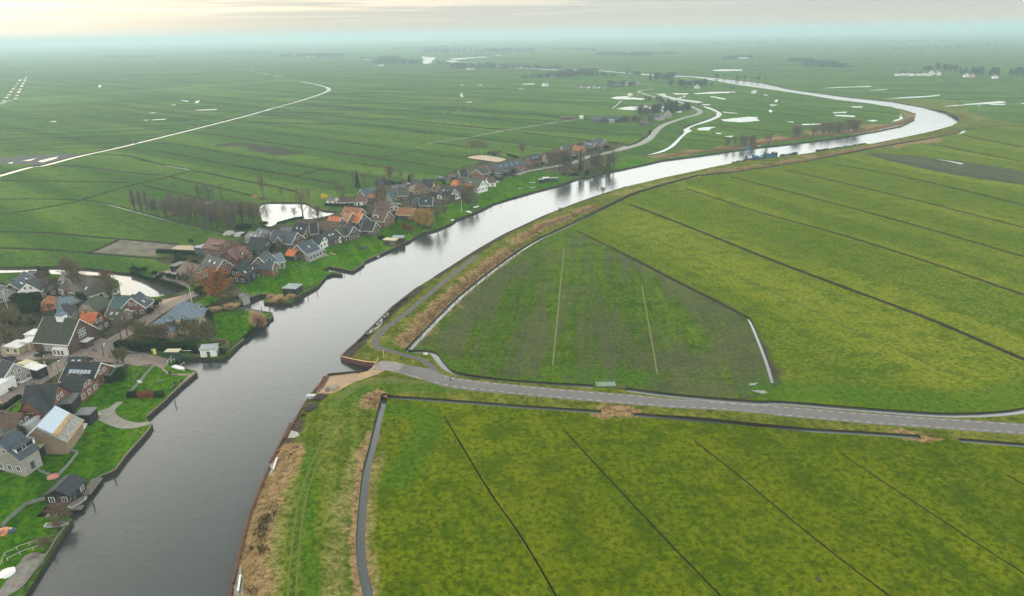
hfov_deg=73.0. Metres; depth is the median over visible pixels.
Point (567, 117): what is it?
shed
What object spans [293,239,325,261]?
house
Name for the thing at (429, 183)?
house
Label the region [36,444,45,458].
shed
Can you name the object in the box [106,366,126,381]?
garden shrub
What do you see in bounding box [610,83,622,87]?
barn
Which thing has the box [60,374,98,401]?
house
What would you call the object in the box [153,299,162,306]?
evergreen bush
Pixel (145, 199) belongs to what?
bare tree
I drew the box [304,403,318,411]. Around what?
earth heap
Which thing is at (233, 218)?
bare tree
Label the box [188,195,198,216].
bare tree
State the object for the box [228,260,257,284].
house
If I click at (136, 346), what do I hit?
hedge
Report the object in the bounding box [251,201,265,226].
bare tree
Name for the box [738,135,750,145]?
bare tree
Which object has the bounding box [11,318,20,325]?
bare shrub
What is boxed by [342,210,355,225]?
house
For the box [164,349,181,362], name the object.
shelter
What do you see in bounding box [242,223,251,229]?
evergreen bush
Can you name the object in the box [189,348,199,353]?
hedge
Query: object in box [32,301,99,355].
church
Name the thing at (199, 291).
evergreen bush
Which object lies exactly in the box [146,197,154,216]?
bare tree
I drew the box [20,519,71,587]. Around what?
quay wall
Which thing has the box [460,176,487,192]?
house
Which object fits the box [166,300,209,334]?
villa
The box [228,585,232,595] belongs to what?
sheet pile wall
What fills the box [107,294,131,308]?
house
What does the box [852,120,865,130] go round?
bare tree
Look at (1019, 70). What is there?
bare tree
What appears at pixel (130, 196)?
bare tree
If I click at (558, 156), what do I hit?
bare tree
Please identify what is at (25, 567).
wooden deck ground
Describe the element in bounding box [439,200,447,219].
bare tree
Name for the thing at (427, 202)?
house
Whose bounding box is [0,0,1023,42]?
sky
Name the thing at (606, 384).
footbridge
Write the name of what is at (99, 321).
house
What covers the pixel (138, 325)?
bare tree
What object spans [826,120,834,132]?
bare tree
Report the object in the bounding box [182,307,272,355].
quay wall
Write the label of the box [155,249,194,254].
hedge
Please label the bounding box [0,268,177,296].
side canal
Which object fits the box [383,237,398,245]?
shed
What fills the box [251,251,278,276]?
house
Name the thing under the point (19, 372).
house
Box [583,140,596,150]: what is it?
house
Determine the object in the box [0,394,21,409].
hedge
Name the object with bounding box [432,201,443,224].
bare tree
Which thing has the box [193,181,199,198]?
bare tree
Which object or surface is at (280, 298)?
reed bush
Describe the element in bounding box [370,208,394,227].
house
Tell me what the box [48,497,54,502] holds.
window
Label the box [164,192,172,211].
bare tree
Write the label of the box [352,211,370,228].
house
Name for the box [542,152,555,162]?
house
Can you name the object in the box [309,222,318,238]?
house
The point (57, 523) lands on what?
bare shrub
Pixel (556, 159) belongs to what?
bare tree
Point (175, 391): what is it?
quay wall
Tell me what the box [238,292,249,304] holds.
hut
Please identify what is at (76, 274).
bare tree
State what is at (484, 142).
bare tree
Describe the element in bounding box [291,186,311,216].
bare tree
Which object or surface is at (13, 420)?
house
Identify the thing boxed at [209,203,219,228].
bare tree
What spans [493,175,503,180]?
carport
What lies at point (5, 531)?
tarpaulin
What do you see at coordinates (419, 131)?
field drain water
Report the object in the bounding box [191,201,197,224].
bare tree
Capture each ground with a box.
[0,28,1023,595]
[0,554,44,595]
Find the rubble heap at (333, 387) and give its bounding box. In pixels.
[329,384,339,390]
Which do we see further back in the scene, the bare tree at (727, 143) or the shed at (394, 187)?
the bare tree at (727, 143)
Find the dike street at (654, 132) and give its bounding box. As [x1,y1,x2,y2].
[515,89,702,174]
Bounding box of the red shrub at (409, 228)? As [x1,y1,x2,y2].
[405,224,416,232]
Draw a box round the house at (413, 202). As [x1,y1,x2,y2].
[409,197,418,207]
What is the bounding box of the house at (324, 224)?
[318,219,343,233]
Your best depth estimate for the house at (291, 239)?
376.62 m
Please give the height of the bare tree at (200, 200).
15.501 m
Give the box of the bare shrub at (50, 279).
[45,278,54,284]
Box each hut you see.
[74,407,98,424]
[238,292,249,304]
[542,177,549,181]
[551,177,557,181]
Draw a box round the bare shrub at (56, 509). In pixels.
[42,496,72,521]
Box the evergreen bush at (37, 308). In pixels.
[33,302,53,313]
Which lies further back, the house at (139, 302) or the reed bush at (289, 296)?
the reed bush at (289, 296)
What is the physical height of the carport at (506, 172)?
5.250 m
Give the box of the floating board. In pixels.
[237,574,240,591]
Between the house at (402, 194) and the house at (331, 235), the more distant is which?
the house at (402, 194)
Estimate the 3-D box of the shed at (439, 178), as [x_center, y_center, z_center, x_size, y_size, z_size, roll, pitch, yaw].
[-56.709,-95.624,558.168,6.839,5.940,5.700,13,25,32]
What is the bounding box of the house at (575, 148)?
[571,145,586,153]
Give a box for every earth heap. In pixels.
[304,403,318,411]
[313,393,326,400]
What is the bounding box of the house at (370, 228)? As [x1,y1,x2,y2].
[360,220,380,236]
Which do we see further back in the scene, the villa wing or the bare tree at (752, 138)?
the bare tree at (752, 138)
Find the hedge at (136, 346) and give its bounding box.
[113,339,196,351]
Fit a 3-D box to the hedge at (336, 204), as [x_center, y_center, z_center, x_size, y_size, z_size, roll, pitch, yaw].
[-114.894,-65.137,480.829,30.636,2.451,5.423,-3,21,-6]
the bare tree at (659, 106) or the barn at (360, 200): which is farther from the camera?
the bare tree at (659, 106)
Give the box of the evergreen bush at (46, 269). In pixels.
[40,266,50,275]
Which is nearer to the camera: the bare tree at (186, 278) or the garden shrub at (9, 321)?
the garden shrub at (9, 321)
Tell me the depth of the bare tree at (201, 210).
430.78 m
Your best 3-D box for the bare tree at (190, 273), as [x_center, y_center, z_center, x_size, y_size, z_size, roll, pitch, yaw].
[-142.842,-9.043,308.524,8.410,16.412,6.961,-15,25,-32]
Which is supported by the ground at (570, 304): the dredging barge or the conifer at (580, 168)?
the conifer at (580, 168)
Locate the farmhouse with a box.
[654,113,664,120]
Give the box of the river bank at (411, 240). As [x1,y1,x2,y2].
[25,62,958,595]
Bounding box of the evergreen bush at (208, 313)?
[203,309,213,320]
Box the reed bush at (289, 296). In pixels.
[286,294,295,298]
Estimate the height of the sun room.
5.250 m
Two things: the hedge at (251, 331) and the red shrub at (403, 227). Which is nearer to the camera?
the hedge at (251, 331)
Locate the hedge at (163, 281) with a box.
[130,271,186,289]
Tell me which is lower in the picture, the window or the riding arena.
the window
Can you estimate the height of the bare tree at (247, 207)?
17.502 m
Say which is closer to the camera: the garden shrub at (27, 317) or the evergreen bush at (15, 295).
the garden shrub at (27, 317)
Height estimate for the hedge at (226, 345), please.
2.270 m
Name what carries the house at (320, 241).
on the ground at (570, 304)
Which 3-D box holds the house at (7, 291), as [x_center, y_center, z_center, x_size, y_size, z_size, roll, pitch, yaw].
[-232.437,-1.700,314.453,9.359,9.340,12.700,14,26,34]
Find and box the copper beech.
[190,266,244,300]
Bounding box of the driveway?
[97,402,150,428]
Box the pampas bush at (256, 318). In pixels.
[247,309,267,326]
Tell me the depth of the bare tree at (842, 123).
779.89 m
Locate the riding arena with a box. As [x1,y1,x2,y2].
[468,155,505,161]
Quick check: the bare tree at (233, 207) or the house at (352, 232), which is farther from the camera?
the bare tree at (233, 207)
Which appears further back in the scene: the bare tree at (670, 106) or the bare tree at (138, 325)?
the bare tree at (670, 106)
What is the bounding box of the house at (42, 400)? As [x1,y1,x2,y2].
[17,382,70,419]
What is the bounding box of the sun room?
[102,364,124,383]
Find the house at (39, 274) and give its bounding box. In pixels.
[27,270,45,278]
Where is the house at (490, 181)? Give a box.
[484,176,496,186]
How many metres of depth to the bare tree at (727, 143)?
700.53 m
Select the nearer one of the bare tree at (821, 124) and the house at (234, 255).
the house at (234, 255)
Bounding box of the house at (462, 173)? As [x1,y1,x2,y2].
[457,169,468,179]
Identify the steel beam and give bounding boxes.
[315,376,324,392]
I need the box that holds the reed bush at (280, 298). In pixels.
[268,294,287,303]
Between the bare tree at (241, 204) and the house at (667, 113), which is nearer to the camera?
the bare tree at (241, 204)
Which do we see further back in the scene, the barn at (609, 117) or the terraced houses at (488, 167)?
the barn at (609, 117)
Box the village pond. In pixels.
[260,203,334,225]
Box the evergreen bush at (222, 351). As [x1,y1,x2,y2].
[218,348,226,354]
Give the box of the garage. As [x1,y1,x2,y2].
[326,196,338,202]
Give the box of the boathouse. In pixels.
[42,473,86,504]
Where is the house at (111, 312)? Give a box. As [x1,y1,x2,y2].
[104,308,132,323]
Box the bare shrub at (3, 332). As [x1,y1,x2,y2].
[0,324,15,343]
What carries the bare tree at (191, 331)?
on the ground at (570, 304)
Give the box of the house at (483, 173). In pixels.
[471,166,490,179]
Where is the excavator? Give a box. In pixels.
[745,145,758,158]
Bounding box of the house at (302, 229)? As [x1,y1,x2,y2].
[293,221,310,238]
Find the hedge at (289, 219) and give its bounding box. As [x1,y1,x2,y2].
[277,216,303,223]
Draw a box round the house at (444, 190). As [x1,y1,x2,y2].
[436,185,460,201]
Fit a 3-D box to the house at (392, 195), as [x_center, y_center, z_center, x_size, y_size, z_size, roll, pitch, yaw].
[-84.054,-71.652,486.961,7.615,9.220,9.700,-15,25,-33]
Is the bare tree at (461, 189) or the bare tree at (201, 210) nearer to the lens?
the bare tree at (201, 210)
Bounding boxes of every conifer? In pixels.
[355,171,360,187]
[578,148,582,170]
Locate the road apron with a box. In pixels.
[375,361,421,378]
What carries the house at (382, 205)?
on the ground at (570, 304)
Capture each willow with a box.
[409,207,424,225]
[416,208,435,227]
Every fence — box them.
[0,540,35,563]
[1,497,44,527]
[6,545,38,561]
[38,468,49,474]
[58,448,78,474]
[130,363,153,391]
[211,295,238,304]
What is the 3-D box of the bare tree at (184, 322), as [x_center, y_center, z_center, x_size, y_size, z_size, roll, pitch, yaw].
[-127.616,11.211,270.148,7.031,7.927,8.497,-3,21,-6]
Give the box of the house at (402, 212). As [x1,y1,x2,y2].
[395,206,414,220]
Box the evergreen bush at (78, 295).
[70,291,85,300]
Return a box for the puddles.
[10,56,1023,595]
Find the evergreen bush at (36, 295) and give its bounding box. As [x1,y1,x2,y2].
[19,292,42,303]
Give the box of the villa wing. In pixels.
[143,315,178,338]
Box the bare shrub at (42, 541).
[31,532,54,549]
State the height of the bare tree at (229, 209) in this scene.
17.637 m
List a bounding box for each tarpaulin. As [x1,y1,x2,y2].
[0,527,10,535]
[0,567,15,578]
[7,527,15,533]
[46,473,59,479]
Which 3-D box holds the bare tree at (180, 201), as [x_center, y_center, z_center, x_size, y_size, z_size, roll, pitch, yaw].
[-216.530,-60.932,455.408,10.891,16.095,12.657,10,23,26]
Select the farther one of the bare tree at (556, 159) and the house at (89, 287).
the bare tree at (556, 159)
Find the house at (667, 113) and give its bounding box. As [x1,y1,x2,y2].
[664,110,671,117]
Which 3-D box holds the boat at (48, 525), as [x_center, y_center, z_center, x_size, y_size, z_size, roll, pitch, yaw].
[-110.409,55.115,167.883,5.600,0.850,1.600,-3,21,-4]
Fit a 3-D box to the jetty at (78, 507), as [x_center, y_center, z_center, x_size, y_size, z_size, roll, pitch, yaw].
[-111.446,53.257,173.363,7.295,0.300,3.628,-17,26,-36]
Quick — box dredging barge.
[748,132,777,159]
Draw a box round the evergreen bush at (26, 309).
[18,303,34,316]
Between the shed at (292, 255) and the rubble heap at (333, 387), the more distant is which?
the shed at (292, 255)
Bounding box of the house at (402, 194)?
[397,188,408,199]
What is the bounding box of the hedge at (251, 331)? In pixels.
[242,318,268,339]
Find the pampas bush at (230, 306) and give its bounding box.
[223,302,240,309]
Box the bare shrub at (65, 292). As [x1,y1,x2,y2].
[60,287,72,296]
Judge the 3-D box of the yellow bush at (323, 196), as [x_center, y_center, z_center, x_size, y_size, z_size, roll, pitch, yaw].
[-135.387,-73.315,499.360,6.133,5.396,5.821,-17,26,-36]
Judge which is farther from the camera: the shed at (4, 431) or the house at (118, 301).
the house at (118, 301)
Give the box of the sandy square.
[152,296,178,306]
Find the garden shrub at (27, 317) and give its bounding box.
[21,313,36,322]
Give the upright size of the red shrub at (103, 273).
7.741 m
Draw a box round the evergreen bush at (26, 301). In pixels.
[16,296,36,309]
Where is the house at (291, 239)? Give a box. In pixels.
[269,229,304,248]
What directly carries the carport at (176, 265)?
on the ground at (570, 304)
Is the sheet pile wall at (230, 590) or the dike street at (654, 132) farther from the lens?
the dike street at (654, 132)
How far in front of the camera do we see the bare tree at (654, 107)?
962.89 m
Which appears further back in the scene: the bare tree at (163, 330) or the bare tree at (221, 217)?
the bare tree at (221, 217)
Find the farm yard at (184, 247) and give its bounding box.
[172,245,194,250]
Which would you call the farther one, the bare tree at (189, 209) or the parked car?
the bare tree at (189, 209)
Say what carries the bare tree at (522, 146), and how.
on the ground at (570, 304)
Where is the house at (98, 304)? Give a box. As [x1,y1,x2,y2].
[76,295,110,315]
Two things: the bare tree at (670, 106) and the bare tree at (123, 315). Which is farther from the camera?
the bare tree at (670, 106)
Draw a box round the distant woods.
[12,37,1013,78]
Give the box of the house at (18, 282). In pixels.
[7,271,32,289]
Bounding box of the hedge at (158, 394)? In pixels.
[153,390,164,397]
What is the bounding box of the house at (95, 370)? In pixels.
[58,361,114,386]
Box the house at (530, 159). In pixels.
[523,154,541,166]
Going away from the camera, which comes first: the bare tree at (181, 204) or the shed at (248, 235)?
the shed at (248, 235)
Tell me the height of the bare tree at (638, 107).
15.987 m
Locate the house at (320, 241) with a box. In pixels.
[314,235,328,247]
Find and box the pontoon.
[306,394,315,398]
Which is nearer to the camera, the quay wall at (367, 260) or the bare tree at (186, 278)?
the bare tree at (186, 278)
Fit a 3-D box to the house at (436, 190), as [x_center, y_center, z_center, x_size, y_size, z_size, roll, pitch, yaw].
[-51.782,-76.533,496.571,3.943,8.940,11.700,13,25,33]
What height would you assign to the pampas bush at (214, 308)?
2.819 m
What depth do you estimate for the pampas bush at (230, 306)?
298.01 m
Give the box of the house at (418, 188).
[408,182,430,194]
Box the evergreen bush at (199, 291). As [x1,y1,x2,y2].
[196,286,207,294]
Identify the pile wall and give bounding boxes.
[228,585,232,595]
[231,466,269,584]
[269,422,291,463]
[284,374,327,438]
[340,287,416,357]
[340,356,376,366]
[434,186,625,276]
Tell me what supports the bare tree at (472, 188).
on the ground at (570, 304)
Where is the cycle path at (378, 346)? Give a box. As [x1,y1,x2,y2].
[372,255,478,372]
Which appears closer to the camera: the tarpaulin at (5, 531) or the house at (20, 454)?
the tarpaulin at (5, 531)
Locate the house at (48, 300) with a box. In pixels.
[40,294,58,315]
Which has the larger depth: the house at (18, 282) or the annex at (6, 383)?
the house at (18, 282)
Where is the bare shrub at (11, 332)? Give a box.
[7,329,18,339]
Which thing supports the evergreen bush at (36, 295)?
on the ground at (570, 304)
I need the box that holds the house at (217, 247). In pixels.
[194,238,235,255]
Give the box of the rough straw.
[234,400,386,594]
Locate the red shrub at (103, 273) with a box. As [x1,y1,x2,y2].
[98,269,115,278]
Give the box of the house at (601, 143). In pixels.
[593,138,606,149]
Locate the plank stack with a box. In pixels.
[26,552,38,559]
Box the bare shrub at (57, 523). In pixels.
[50,519,61,529]
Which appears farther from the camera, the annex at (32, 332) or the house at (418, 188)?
the house at (418, 188)
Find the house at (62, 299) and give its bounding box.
[56,295,83,304]
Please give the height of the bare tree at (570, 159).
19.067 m
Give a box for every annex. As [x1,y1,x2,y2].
[0,375,16,395]
[22,415,40,434]
[23,329,36,337]
[64,356,93,366]
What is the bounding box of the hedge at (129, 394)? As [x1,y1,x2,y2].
[126,390,136,397]
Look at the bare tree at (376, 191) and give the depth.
464.74 m
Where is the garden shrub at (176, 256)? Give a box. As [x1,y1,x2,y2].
[172,252,181,259]
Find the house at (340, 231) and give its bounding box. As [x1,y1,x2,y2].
[335,225,346,242]
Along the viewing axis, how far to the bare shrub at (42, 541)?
160.13 m
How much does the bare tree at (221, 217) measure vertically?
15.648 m
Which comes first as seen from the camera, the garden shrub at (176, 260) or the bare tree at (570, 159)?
the garden shrub at (176, 260)
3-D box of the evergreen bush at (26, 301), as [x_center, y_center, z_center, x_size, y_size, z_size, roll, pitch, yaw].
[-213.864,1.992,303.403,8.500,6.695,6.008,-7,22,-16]
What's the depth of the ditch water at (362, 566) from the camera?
218.35 m
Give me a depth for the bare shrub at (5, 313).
286.68 m
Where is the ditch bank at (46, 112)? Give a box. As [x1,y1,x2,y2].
[0,48,1023,595]
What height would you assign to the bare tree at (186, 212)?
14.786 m
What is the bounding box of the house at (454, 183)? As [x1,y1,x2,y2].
[450,179,472,187]
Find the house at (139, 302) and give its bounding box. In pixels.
[121,291,153,314]
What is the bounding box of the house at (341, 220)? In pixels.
[327,214,345,225]
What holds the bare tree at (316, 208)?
on the ground at (570, 304)
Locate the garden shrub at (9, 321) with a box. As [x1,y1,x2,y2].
[6,316,21,323]
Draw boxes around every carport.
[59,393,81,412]
[169,261,183,271]
[491,172,503,176]
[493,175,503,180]
[500,170,510,175]
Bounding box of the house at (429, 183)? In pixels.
[422,178,434,191]
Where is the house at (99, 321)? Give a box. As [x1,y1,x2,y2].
[79,310,109,332]
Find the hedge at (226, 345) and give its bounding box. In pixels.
[211,338,230,348]
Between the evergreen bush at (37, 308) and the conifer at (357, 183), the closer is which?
the evergreen bush at (37, 308)
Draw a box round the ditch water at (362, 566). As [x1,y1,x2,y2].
[0,62,1023,595]
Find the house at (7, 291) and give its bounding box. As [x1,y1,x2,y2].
[0,284,17,302]
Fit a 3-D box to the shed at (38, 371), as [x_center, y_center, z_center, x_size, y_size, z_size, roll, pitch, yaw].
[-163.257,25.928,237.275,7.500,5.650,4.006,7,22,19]
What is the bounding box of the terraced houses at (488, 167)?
[475,165,491,175]
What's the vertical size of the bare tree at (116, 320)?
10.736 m
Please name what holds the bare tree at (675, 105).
on the ground at (570, 304)
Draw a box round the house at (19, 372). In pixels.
[0,359,31,383]
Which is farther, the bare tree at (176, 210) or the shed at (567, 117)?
the shed at (567, 117)
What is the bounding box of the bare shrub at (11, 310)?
[4,306,17,316]
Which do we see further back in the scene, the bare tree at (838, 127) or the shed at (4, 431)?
the bare tree at (838, 127)
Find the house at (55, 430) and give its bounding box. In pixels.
[26,406,83,453]
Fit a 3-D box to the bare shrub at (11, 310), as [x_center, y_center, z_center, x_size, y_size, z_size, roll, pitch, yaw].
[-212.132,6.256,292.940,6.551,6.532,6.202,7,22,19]
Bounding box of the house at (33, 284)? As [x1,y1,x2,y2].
[17,276,45,296]
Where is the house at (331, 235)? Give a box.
[321,229,338,246]
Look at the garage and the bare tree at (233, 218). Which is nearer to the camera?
the bare tree at (233, 218)
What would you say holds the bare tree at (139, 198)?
on the ground at (570, 304)
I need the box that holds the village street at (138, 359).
[0,270,208,412]
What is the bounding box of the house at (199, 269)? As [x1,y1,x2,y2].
[175,260,210,281]
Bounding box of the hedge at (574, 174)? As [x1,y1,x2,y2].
[562,173,578,175]
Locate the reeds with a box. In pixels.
[368,106,964,440]
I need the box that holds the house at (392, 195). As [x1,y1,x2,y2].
[385,190,397,200]
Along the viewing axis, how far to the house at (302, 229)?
394.61 m
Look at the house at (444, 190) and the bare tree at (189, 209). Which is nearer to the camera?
the bare tree at (189, 209)
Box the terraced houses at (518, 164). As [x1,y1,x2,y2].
[489,159,526,172]
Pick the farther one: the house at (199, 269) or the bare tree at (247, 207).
the bare tree at (247, 207)
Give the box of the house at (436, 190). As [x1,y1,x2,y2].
[433,185,441,195]
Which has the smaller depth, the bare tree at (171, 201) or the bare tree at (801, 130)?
the bare tree at (171, 201)
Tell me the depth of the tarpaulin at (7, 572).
152.81 m
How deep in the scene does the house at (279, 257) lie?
347.22 m
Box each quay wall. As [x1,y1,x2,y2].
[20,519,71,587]
[83,423,152,504]
[145,367,197,418]
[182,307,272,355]
[237,294,267,306]
[285,287,316,304]
[329,239,410,272]
[413,203,492,239]
[513,168,626,198]
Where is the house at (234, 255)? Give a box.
[222,244,252,265]
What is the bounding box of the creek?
[644,104,721,155]
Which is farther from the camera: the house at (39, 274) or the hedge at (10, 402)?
the house at (39, 274)
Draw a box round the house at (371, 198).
[368,192,385,201]
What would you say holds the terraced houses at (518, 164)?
on the ground at (570, 304)
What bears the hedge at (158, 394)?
on the ground at (570, 304)
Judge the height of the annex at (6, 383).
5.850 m
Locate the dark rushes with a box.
[246,296,410,593]
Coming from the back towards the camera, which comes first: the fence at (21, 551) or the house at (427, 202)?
the house at (427, 202)
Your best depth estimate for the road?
216.55 m
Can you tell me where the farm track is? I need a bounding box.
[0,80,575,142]
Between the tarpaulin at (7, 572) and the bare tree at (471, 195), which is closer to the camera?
the tarpaulin at (7, 572)
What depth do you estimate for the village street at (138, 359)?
253.19 m
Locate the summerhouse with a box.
[282,283,302,295]
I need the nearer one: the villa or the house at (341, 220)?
the villa
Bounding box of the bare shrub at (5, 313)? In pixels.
[0,310,12,322]
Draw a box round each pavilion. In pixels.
[16,359,38,365]
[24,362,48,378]
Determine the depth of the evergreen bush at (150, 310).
289.13 m
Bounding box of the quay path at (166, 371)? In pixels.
[154,363,194,395]
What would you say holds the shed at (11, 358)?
on the ground at (570, 304)
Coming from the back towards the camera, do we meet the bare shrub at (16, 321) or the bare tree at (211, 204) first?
the bare tree at (211, 204)
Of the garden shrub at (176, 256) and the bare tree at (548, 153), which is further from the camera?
the bare tree at (548, 153)
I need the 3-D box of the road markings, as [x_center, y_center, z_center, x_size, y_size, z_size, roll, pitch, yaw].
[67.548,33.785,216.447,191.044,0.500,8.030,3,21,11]
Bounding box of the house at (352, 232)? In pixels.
[344,223,360,240]
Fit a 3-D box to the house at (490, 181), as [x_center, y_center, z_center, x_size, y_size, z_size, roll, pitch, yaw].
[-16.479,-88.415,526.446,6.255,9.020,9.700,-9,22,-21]
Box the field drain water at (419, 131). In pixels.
[115,83,960,594]
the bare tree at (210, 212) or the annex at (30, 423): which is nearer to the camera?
the annex at (30, 423)
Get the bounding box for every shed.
[0,428,25,435]
[2,356,16,363]
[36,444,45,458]
[44,283,58,295]
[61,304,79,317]
[244,231,268,242]
[255,227,271,236]
[284,249,300,261]
[374,177,385,185]
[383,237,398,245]
[389,184,406,190]
[389,201,398,210]
[392,235,404,244]
[436,175,444,180]
[444,173,456,180]
[560,116,575,119]
[639,120,652,125]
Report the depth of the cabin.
255.50 m
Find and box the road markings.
[436,376,1020,432]
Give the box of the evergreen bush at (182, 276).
[177,274,188,280]
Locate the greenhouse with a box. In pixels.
[625,81,639,85]
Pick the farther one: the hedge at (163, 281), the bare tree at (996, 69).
the bare tree at (996, 69)
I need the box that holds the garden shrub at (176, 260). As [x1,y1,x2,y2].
[172,258,186,262]
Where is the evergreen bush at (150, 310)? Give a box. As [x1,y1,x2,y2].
[142,307,154,313]
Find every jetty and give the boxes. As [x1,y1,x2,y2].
[51,505,83,517]
[81,477,102,494]
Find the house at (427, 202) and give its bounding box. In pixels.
[419,195,433,209]
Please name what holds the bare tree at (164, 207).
on the ground at (570, 304)
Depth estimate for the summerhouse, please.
315.50 m
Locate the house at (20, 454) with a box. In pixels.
[0,428,42,476]
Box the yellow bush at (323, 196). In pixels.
[321,193,327,199]
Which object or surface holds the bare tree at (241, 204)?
on the ground at (570, 304)
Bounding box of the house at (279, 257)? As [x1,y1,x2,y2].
[272,252,285,268]
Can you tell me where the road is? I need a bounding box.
[398,364,1023,434]
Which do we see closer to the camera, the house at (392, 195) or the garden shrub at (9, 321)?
the garden shrub at (9, 321)
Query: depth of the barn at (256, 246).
365.07 m
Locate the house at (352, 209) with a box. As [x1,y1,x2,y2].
[341,205,366,216]
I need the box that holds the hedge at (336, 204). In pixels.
[325,201,368,205]
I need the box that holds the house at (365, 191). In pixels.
[357,187,375,199]
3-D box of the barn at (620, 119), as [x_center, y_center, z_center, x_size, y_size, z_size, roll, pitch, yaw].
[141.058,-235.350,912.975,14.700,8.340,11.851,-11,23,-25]
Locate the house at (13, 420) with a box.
[0,410,35,428]
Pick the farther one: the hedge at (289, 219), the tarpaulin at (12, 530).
the hedge at (289, 219)
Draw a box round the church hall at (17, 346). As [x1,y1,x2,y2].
[2,335,34,353]
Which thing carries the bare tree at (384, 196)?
on the ground at (570, 304)
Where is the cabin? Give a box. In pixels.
[198,343,218,356]
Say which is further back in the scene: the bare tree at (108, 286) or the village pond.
the village pond
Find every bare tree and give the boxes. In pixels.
[57,255,82,283]
[66,263,86,286]
[97,273,110,281]
[98,276,121,298]
[111,314,126,338]
[117,308,131,335]
[126,319,140,333]
[128,189,134,209]
[129,187,135,209]
[131,320,150,338]
[134,189,143,209]
[136,193,144,213]
[137,323,154,339]
[140,189,148,211]
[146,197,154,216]
[147,325,161,339]
[151,199,160,213]
[156,322,170,339]
[158,198,170,216]
[158,200,168,218]
[163,195,174,215]
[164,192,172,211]
[165,201,176,219]
[171,195,188,215]
[172,197,187,223]
[172,202,182,222]
[175,317,192,333]
[179,271,190,288]
[181,322,201,339]
[183,203,188,224]
[183,262,198,293]
[187,203,192,223]
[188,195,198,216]
[190,316,200,329]
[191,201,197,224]
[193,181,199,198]
[193,199,210,225]
[194,317,218,340]
[195,206,208,225]
[196,197,207,212]
[198,178,205,197]
[203,208,216,229]
[208,199,217,211]
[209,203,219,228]
[210,205,237,230]
[213,208,227,224]
[218,197,228,221]
[222,205,236,230]
[226,200,239,220]
[228,212,236,231]
[232,199,247,223]
[234,202,245,223]
[242,199,261,225]
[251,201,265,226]
[256,174,266,195]
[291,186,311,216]
[308,205,324,219]
[333,180,337,191]
[337,183,347,197]
[348,170,355,181]
[372,190,379,199]
[373,183,385,200]
[382,164,396,179]
[382,188,388,199]
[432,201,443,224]
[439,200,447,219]
[443,195,450,208]
[454,182,468,204]
[457,175,465,195]
[457,183,466,199]
[467,140,474,154]
[467,183,480,199]
[468,191,475,206]
[479,139,488,154]
[517,142,525,152]
[544,151,551,166]
[551,150,559,171]
[555,148,566,172]
[557,152,570,172]
[558,149,569,162]
[564,168,571,178]
[568,152,571,170]
[575,151,584,171]
[590,156,598,171]
[597,156,603,166]
[610,150,618,169]
[635,106,645,114]
[650,104,657,113]
[652,103,663,112]
[668,101,672,112]
[673,100,677,113]
[723,136,731,145]
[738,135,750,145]
[745,136,754,145]
[761,132,770,143]
[791,125,803,136]
[795,126,805,135]
[817,122,828,132]
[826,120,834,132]
[830,125,843,132]
[832,121,849,132]
[843,118,854,131]
[850,119,860,131]
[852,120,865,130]
[947,64,953,71]
[978,66,983,73]
[990,66,1000,74]
[1015,66,1023,76]
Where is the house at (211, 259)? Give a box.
[201,253,233,273]
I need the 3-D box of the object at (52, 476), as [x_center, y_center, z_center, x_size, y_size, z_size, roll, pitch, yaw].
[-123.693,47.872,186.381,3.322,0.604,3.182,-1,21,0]
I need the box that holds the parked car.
[33,352,45,356]
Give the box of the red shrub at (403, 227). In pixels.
[399,222,407,230]
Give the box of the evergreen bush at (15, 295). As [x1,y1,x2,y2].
[9,292,25,301]
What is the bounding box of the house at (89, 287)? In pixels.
[55,274,119,300]
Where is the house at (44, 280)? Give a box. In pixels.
[43,278,53,287]
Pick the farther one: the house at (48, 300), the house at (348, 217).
the house at (348, 217)
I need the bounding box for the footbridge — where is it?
[595,380,615,386]
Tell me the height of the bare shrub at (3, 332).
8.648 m
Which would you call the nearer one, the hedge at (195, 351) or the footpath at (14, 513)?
the footpath at (14, 513)
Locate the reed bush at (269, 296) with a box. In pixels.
[266,294,276,298]
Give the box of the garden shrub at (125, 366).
[123,363,131,371]
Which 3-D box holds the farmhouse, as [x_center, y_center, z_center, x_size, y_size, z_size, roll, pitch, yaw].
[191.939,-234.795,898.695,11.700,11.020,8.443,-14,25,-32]
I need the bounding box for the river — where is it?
[29,62,957,595]
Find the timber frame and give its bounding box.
[328,370,360,374]
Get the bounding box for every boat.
[43,522,68,527]
[67,496,86,508]
[171,365,184,369]
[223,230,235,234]
[234,232,244,236]
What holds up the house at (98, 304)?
on the ground at (570, 304)
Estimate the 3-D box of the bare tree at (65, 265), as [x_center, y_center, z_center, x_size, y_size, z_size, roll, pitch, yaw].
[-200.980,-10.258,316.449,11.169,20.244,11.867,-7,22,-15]
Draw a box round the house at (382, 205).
[374,200,389,210]
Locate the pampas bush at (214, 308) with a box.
[209,306,221,312]
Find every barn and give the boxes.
[247,237,273,255]
[339,196,355,205]
[355,196,367,205]
[590,116,608,122]
[602,115,617,118]
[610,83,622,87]
[615,116,625,121]
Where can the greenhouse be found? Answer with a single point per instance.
(628, 82)
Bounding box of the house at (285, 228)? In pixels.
[280,225,294,231]
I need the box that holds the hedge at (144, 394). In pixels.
[136,389,153,397]

